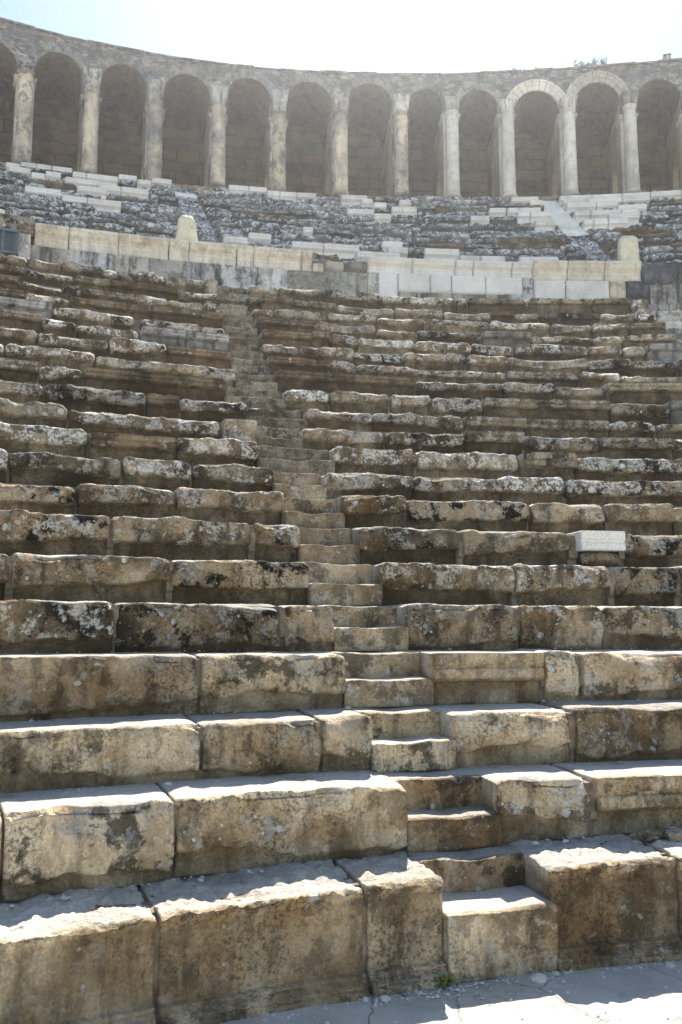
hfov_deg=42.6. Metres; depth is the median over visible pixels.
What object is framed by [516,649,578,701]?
seat block
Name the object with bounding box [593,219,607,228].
marble seat block
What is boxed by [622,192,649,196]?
marble seat block
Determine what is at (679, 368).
seat block
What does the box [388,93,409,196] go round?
column
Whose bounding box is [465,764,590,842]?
seat block
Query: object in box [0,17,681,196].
arcade
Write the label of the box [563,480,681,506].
seat block
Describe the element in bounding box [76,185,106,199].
marble seat block
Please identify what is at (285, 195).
marble seat block
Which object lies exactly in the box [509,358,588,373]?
seat block
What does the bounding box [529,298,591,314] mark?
seat block
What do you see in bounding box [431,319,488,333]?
seat block
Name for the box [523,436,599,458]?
seat block
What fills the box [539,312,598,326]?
seat block
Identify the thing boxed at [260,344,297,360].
seat block
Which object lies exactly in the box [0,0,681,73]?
sky
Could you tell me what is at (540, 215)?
marble seat block
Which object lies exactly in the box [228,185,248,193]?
marble seat block
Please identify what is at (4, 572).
seat block
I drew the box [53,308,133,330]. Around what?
seat block
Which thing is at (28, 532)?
seat block
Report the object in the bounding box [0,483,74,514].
seat block
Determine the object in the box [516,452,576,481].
seat block
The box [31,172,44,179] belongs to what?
marble seat block
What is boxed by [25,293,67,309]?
seat block
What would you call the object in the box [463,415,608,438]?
seat block
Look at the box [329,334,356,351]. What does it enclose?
seat block
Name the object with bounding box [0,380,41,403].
seat block
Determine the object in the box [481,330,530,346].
seat block
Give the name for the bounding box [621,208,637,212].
marble seat block
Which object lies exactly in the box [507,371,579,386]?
seat block
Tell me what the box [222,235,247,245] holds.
marble seat block
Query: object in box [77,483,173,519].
seat block
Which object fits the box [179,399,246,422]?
seat block
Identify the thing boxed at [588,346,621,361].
seat block
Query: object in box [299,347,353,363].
seat block
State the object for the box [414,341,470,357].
seat block
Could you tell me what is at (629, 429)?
seat block
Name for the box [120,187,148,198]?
marble seat block
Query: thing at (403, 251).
marble seat block
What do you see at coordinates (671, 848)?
seat block
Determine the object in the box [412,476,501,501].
seat block
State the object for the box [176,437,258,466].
seat block
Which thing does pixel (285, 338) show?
seat block
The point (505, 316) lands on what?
seat block
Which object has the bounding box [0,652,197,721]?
seat block
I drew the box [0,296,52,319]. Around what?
seat block
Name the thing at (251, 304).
seat block
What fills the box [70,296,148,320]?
seat block
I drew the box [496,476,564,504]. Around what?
seat block
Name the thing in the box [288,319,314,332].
seat block
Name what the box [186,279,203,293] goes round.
seat block
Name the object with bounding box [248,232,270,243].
marble seat block
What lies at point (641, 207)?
marble seat block
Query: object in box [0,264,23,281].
seat block
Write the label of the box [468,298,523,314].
seat block
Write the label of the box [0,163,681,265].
distant seat blocks
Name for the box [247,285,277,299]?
seat block
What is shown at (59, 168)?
marble seat block
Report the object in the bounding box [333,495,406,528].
seat block
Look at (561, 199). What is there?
marble seat block
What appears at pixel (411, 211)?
marble seat block
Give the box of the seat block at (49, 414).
[0,398,66,428]
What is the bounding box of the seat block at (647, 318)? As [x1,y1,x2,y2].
[634,314,655,322]
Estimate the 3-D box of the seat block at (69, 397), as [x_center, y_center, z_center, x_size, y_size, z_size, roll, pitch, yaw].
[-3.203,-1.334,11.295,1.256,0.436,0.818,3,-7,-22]
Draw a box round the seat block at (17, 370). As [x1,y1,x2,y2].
[0,357,37,382]
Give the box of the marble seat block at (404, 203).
[398,200,410,206]
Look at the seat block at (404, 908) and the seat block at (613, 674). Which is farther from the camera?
the seat block at (613, 674)
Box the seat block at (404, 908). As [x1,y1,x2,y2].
[334,850,447,995]
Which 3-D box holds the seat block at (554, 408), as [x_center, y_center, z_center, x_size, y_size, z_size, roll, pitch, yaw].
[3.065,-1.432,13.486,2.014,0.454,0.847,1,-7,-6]
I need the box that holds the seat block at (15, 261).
[6,255,26,270]
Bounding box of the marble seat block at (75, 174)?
[72,171,85,178]
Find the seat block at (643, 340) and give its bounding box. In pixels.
[622,334,674,348]
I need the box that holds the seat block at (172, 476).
[122,456,190,491]
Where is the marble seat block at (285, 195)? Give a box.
[279,191,296,201]
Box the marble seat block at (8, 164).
[5,162,19,170]
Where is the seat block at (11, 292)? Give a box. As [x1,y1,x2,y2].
[0,287,23,298]
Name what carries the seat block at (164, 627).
on the seat block at (252, 681)
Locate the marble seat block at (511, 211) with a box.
[505,208,518,216]
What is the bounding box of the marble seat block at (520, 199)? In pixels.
[510,196,537,202]
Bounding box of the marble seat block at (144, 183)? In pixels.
[136,179,150,187]
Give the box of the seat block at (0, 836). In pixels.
[0,816,1,861]
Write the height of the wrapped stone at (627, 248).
0.834 m
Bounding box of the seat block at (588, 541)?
[567,530,625,552]
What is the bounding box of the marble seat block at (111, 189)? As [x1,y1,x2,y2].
[97,184,120,194]
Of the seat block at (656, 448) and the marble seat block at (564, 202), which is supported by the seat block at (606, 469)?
the seat block at (656, 448)
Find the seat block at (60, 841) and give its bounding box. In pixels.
[0,783,173,902]
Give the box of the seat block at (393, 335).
[376,330,416,342]
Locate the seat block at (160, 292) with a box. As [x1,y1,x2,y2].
[110,280,177,300]
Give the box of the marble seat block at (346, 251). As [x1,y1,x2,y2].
[323,243,358,259]
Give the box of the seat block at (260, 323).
[253,316,288,334]
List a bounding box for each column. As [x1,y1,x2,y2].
[12,52,36,163]
[79,66,102,173]
[143,77,165,179]
[206,84,228,187]
[266,89,288,191]
[328,92,349,199]
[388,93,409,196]
[438,96,461,197]
[494,99,517,196]
[554,95,579,195]
[615,89,640,192]
[675,90,681,145]
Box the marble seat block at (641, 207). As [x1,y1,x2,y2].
[616,204,646,212]
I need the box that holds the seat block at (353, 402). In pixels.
[329,391,389,414]
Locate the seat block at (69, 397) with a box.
[44,384,145,416]
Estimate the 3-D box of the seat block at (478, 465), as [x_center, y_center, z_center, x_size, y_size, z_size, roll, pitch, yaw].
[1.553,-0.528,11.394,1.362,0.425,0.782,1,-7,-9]
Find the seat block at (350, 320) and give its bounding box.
[327,313,376,328]
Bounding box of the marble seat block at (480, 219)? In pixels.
[470,215,489,226]
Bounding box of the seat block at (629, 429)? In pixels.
[608,421,655,436]
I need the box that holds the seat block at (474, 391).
[415,382,501,400]
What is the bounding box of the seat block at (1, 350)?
[0,344,3,356]
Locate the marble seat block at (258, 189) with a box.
[248,186,266,194]
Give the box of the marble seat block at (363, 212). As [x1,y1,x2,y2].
[346,208,373,217]
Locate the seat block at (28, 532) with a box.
[0,509,109,555]
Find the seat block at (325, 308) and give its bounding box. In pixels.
[293,300,335,315]
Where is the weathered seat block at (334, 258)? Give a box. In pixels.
[312,253,338,261]
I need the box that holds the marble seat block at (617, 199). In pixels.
[588,197,621,204]
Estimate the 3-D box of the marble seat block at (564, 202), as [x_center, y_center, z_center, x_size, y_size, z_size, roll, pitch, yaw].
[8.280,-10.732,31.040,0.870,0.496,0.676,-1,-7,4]
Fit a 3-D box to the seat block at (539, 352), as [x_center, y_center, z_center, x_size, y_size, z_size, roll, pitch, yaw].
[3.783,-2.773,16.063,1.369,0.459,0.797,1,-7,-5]
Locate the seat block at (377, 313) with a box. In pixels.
[337,305,393,319]
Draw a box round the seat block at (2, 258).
[0,254,4,263]
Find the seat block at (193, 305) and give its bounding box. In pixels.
[168,300,202,309]
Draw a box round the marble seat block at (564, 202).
[561,198,587,208]
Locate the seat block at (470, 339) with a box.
[417,331,481,345]
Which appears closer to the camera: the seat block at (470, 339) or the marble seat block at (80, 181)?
the seat block at (470, 339)
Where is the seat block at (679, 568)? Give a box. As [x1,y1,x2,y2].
[659,566,681,605]
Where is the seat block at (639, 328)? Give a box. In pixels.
[628,322,665,334]
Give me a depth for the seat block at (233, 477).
9.67 m
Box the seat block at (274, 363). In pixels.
[266,355,329,374]
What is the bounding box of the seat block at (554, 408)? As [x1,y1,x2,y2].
[481,397,610,420]
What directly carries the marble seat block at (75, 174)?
on the upper bedding
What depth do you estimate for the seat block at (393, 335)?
16.06 m
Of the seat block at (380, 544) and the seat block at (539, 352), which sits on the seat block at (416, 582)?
the seat block at (380, 544)
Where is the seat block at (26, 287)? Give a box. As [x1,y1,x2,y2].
[19,282,61,297]
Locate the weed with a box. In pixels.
[434,973,454,988]
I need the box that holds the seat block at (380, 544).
[352,526,459,564]
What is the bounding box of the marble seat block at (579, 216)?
[573,210,589,223]
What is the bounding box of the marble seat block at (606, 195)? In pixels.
[591,193,621,197]
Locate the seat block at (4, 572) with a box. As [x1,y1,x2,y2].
[0,554,8,600]
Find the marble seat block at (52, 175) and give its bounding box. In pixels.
[45,171,60,179]
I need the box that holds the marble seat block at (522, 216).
[516,211,529,223]
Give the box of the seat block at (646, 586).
[607,567,677,605]
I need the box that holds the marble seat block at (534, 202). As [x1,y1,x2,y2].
[529,200,540,205]
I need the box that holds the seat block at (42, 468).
[9,452,120,486]
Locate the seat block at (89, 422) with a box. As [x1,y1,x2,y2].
[68,410,219,439]
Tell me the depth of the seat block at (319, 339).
15.14 m
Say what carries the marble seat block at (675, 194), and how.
on the upper bedding
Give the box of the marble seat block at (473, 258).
[458,255,479,261]
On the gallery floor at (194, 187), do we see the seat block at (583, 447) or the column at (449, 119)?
the column at (449, 119)
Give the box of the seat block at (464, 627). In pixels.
[385,603,517,650]
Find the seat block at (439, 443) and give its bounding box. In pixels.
[385,432,464,453]
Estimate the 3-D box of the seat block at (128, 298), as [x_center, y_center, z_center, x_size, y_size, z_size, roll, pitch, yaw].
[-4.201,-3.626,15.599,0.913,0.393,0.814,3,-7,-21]
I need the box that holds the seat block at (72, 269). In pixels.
[62,261,101,278]
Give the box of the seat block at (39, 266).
[28,258,60,274]
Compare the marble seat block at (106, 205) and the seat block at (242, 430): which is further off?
the marble seat block at (106, 205)
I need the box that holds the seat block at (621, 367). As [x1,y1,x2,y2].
[588,359,631,376]
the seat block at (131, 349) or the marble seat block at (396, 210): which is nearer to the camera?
the seat block at (131, 349)
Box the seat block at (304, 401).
[282,390,328,413]
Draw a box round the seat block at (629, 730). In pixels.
[536,699,681,761]
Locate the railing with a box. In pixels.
[0,227,18,256]
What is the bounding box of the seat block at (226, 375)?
[96,356,234,387]
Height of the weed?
0.096 m
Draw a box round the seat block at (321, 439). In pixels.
[298,428,383,450]
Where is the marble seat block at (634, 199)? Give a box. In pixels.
[622,196,649,202]
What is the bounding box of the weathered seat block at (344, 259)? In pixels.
[339,258,354,261]
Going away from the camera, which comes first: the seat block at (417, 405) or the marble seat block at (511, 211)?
the seat block at (417, 405)
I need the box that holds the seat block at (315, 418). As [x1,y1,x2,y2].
[303,409,371,430]
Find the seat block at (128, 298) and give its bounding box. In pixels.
[81,288,133,303]
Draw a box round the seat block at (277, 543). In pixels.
[251,523,299,562]
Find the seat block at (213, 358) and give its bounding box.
[167,345,231,368]
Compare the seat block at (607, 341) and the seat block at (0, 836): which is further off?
the seat block at (607, 341)
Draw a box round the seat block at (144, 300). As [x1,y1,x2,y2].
[134,295,166,309]
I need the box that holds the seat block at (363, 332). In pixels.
[315,321,375,339]
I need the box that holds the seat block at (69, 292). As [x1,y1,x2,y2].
[63,286,78,299]
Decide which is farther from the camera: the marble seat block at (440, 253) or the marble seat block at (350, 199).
the marble seat block at (350, 199)
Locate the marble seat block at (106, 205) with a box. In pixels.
[87,198,120,212]
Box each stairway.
[172,187,219,242]
[217,286,557,983]
[541,200,612,260]
[648,304,681,342]
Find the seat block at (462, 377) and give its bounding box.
[433,370,506,384]
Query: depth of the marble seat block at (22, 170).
27.62 m
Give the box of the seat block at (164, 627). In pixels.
[112,602,280,652]
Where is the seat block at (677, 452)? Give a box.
[672,439,681,459]
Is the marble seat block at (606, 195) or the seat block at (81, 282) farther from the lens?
the marble seat block at (606, 195)
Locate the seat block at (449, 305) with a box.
[443,298,454,312]
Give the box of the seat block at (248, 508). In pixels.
[174,487,283,525]
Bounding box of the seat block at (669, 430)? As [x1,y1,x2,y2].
[655,424,681,439]
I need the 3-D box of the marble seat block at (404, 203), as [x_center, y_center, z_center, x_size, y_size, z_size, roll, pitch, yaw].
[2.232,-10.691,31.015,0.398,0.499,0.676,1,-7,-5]
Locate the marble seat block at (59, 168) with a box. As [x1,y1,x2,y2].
[52,166,71,172]
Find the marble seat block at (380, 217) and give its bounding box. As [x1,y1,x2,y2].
[373,213,390,223]
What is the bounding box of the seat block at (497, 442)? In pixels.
[462,430,524,455]
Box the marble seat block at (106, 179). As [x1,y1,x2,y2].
[86,173,117,185]
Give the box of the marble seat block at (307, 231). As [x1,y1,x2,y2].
[302,227,312,235]
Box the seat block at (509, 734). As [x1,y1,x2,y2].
[428,703,571,767]
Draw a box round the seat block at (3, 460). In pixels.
[0,448,7,482]
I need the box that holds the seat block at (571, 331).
[551,324,591,337]
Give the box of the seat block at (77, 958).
[0,884,156,1023]
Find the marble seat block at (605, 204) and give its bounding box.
[596,201,616,209]
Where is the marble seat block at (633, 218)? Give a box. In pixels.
[607,213,639,226]
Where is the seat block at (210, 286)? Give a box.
[205,280,217,294]
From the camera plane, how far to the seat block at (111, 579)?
7.38 m
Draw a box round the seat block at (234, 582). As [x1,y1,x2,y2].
[171,560,308,605]
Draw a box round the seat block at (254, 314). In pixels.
[250,310,272,322]
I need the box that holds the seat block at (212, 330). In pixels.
[201,327,224,333]
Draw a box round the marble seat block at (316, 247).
[291,241,322,254]
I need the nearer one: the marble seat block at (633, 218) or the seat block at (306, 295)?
the seat block at (306, 295)
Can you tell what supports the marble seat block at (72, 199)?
on the upper bedding
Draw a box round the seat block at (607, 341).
[592,336,622,347]
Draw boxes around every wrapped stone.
[175,215,197,241]
[617,236,639,260]
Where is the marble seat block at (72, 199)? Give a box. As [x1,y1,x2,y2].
[61,194,86,203]
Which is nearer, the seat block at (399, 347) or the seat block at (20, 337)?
the seat block at (20, 337)
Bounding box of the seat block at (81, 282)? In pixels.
[75,275,109,290]
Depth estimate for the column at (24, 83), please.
29.29 m
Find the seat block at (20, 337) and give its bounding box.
[0,326,36,346]
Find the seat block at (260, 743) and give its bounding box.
[184,711,320,778]
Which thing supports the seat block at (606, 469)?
on the seat block at (589, 492)
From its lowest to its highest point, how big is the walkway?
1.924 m
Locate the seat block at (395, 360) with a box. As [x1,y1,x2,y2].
[354,353,402,366]
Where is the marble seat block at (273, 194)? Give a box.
[267,190,278,198]
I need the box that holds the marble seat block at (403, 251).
[386,246,407,257]
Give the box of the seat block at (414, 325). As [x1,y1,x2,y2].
[377,318,424,332]
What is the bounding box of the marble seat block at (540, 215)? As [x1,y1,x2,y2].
[530,211,550,223]
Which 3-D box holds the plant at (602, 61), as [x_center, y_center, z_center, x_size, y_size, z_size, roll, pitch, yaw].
[9.973,-17.176,33.364,0.596,0.569,0.384,0,-7,0]
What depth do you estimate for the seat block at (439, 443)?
11.59 m
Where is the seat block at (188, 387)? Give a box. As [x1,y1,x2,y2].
[84,366,225,401]
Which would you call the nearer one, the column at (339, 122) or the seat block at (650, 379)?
the seat block at (650, 379)
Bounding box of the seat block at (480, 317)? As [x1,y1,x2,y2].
[443,312,490,323]
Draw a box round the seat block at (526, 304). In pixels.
[524,300,529,313]
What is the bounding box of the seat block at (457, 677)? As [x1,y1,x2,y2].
[408,650,543,704]
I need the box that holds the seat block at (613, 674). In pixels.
[559,649,681,700]
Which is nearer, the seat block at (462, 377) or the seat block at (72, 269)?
the seat block at (462, 377)
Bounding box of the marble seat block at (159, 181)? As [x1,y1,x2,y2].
[151,178,171,185]
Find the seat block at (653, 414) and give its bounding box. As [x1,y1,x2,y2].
[608,403,669,424]
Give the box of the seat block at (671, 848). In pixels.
[623,831,681,939]
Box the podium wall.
[0,213,681,307]
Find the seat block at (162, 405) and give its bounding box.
[146,392,178,418]
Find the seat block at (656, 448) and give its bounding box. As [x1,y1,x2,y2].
[598,437,673,459]
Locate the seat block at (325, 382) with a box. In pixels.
[273,369,415,396]
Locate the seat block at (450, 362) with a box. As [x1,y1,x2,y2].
[403,353,465,370]
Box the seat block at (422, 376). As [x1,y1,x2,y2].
[356,364,432,381]
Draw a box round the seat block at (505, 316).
[490,310,513,323]
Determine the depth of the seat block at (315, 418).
12.01 m
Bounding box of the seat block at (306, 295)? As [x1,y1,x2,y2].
[278,287,319,301]
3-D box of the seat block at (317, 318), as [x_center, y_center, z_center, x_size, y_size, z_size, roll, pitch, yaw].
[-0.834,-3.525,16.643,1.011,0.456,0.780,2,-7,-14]
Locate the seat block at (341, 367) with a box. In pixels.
[330,361,355,373]
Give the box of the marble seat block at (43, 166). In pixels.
[36,164,51,169]
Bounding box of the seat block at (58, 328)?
[42,318,74,337]
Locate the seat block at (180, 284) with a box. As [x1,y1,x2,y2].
[165,277,185,291]
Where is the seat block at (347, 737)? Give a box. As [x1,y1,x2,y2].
[297,708,372,771]
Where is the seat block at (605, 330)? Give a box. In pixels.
[591,323,628,338]
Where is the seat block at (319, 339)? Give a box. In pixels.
[311,330,329,347]
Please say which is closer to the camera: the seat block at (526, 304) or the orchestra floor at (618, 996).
the orchestra floor at (618, 996)
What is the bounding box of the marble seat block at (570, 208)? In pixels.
[565,202,595,213]
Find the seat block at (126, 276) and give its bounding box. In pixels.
[118,271,134,281]
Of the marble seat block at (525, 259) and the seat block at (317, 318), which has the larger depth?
the marble seat block at (525, 259)
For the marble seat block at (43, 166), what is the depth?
29.15 m
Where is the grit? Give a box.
[0,648,681,1023]
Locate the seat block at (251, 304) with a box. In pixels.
[245,297,260,312]
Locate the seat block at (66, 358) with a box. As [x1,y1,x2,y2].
[5,343,94,371]
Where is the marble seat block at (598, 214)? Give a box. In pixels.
[590,209,620,219]
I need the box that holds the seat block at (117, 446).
[89,431,174,460]
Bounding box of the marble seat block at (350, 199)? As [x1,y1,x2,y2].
[340,195,366,205]
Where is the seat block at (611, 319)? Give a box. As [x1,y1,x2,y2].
[599,314,632,325]
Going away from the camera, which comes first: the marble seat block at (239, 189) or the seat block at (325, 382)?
the seat block at (325, 382)
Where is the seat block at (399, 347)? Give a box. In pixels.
[357,338,414,354]
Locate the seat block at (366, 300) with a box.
[321,289,380,308]
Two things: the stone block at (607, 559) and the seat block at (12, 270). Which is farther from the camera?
the seat block at (12, 270)
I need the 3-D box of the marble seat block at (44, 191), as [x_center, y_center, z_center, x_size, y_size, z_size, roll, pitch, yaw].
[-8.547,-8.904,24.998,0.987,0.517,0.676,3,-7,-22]
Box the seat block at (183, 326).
[140,319,199,331]
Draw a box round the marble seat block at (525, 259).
[517,256,557,261]
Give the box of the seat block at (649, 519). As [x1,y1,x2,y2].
[602,503,675,535]
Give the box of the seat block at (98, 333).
[76,326,137,341]
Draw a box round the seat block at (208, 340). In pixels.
[185,330,228,350]
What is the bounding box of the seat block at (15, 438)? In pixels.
[0,421,86,457]
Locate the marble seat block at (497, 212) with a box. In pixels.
[488,208,505,216]
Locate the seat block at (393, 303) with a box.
[381,296,443,311]
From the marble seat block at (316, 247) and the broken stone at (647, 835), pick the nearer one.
the broken stone at (647, 835)
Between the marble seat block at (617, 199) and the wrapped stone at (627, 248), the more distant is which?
the marble seat block at (617, 199)
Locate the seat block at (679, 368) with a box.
[676,359,681,376]
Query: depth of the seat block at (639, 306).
18.27 m
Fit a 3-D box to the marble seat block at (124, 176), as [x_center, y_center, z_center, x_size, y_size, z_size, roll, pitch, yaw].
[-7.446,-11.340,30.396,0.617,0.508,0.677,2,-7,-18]
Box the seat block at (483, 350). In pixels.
[471,344,512,358]
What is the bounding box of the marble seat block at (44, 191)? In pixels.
[24,185,60,198]
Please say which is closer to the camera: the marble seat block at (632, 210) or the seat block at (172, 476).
the seat block at (172, 476)
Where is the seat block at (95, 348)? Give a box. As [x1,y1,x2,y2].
[38,333,107,356]
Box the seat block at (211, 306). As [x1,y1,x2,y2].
[204,301,219,312]
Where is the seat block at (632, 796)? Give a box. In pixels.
[551,760,681,834]
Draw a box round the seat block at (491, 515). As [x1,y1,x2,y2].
[406,500,529,531]
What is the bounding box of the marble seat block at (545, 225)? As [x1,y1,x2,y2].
[533,220,554,230]
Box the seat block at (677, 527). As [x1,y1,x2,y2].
[672,508,681,535]
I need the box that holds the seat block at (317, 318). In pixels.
[273,309,325,325]
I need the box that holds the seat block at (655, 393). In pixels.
[601,382,681,404]
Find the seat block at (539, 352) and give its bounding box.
[513,343,587,360]
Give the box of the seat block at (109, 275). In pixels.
[103,270,116,281]
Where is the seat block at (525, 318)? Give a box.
[514,314,538,323]
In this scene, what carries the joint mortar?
on the seat block at (252, 681)
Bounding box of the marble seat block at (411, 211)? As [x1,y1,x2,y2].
[402,207,416,215]
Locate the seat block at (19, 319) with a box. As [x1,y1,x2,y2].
[0,308,40,332]
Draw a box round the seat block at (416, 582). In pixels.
[372,562,515,605]
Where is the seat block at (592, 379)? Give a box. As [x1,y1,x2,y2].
[579,372,620,387]
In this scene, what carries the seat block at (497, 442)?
on the seat block at (478, 465)
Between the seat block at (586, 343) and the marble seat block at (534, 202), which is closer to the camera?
the seat block at (586, 343)
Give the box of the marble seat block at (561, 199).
[558,195,591,204]
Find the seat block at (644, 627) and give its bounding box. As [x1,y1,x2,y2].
[596,606,681,649]
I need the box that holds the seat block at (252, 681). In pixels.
[188,651,345,713]
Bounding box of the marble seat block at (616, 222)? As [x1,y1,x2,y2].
[608,218,627,229]
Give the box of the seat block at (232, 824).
[156,770,407,877]
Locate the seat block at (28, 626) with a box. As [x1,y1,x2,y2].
[0,599,113,653]
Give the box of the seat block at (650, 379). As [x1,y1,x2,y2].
[620,376,681,382]
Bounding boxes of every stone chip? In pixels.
[60,895,68,900]
[361,996,369,1001]
[380,995,390,1002]
[530,973,547,982]
[665,963,675,968]
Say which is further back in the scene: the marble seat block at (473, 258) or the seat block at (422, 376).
the marble seat block at (473, 258)
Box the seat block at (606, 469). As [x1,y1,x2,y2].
[574,457,681,481]
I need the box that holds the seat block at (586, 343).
[529,336,592,348]
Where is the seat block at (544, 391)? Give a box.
[502,382,555,399]
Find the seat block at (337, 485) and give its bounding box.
[320,473,413,500]
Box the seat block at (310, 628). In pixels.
[273,605,334,651]
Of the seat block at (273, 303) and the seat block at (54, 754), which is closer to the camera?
the seat block at (54, 754)
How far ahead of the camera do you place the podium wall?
20.74 m
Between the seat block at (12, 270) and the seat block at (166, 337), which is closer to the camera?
the seat block at (166, 337)
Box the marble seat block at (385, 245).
[380,241,401,251]
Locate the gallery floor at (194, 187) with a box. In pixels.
[0,162,621,200]
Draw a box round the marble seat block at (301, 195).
[296,192,315,199]
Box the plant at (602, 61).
[597,55,608,63]
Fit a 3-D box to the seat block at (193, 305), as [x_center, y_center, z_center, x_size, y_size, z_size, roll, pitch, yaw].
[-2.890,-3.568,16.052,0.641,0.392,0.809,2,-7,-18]
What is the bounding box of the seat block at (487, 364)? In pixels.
[466,354,509,373]
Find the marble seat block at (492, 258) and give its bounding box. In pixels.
[480,256,504,261]
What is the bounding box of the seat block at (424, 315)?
[394,308,442,321]
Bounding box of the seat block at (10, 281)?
[0,274,18,288]
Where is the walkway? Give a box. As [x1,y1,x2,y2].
[0,236,681,309]
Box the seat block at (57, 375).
[39,366,81,386]
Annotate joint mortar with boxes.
[0,520,681,1023]
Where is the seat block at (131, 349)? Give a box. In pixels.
[109,337,165,362]
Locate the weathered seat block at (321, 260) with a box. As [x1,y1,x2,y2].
[312,258,329,261]
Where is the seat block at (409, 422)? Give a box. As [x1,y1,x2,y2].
[372,412,463,434]
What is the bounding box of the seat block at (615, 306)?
[592,298,630,315]
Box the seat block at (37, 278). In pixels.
[25,269,73,287]
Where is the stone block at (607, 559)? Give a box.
[577,552,618,567]
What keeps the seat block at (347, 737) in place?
on the seat block at (232, 824)
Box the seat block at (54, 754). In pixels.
[0,714,199,793]
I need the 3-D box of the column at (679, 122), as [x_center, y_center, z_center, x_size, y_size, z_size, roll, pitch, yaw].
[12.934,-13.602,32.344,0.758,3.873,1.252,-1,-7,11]
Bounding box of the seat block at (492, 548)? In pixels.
[457,529,570,565]
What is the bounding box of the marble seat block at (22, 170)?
[9,166,30,176]
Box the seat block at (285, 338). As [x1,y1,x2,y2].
[260,329,310,347]
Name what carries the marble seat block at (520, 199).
on the upper bedding
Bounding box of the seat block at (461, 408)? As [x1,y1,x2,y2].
[431,397,481,418]
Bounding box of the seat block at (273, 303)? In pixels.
[261,295,292,311]
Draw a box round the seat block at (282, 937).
[140,859,368,1023]
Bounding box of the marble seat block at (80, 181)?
[65,177,96,186]
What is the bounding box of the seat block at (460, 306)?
[455,299,466,313]
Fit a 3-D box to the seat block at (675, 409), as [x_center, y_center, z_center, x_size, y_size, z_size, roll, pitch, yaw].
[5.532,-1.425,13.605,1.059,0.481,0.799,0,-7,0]
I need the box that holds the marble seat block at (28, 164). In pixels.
[20,162,35,167]
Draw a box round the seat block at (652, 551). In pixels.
[623,534,681,567]
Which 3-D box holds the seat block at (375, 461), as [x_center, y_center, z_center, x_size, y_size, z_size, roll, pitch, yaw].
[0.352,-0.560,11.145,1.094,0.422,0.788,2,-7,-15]
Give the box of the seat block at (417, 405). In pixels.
[390,395,430,415]
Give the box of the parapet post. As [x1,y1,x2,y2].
[662,53,671,58]
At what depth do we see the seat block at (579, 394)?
13.89 m
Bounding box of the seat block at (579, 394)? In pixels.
[555,387,604,399]
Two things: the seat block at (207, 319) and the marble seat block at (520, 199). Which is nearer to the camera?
the seat block at (207, 319)
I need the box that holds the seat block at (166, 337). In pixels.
[140,325,185,348]
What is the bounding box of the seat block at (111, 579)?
[8,553,169,603]
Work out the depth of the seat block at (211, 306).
15.86 m
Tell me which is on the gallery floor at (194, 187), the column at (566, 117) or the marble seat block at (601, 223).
the column at (566, 117)
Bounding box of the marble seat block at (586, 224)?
[581,219,593,230]
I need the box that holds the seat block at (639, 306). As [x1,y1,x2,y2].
[630,299,648,316]
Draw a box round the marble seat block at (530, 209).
[519,207,540,211]
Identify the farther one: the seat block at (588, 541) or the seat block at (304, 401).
the seat block at (304, 401)
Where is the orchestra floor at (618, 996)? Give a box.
[221,961,681,1023]
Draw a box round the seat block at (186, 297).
[178,291,217,304]
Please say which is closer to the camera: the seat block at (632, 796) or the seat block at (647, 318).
the seat block at (632, 796)
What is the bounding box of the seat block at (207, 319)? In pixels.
[150,305,222,328]
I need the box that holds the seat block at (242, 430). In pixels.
[221,419,256,442]
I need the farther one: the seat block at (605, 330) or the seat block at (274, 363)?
the seat block at (605, 330)
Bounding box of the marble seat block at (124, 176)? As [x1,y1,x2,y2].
[118,174,136,182]
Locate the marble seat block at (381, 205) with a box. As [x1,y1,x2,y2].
[372,202,386,208]
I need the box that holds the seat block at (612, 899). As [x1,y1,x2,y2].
[507,833,681,971]
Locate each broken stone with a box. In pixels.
[635,829,660,841]
[655,825,681,841]
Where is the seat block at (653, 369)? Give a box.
[631,361,677,376]
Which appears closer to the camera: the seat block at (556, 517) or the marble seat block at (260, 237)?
the seat block at (556, 517)
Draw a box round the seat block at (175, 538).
[110,516,250,560]
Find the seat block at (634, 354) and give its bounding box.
[622,346,645,362]
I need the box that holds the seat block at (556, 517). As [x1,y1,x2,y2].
[528,502,604,533]
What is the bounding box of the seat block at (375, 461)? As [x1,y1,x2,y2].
[329,446,415,476]
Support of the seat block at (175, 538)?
on the seat block at (234, 582)
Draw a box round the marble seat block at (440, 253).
[423,248,458,259]
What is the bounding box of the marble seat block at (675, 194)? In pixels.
[650,190,680,199]
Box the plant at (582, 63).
[573,56,601,66]
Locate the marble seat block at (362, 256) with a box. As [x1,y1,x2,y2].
[354,251,399,261]
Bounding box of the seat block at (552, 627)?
[511,605,602,649]
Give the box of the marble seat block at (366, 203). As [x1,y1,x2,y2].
[360,198,372,207]
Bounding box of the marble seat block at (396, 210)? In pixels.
[391,206,401,214]
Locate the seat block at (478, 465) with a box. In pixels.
[416,451,517,478]
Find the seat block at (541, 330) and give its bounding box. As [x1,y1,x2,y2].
[489,320,549,337]
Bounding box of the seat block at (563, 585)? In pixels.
[508,563,611,605]
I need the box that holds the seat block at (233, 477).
[192,463,273,491]
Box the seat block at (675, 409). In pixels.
[664,399,681,424]
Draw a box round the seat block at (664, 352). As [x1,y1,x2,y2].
[644,343,681,362]
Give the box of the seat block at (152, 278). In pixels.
[135,271,163,285]
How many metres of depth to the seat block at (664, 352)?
15.79 m

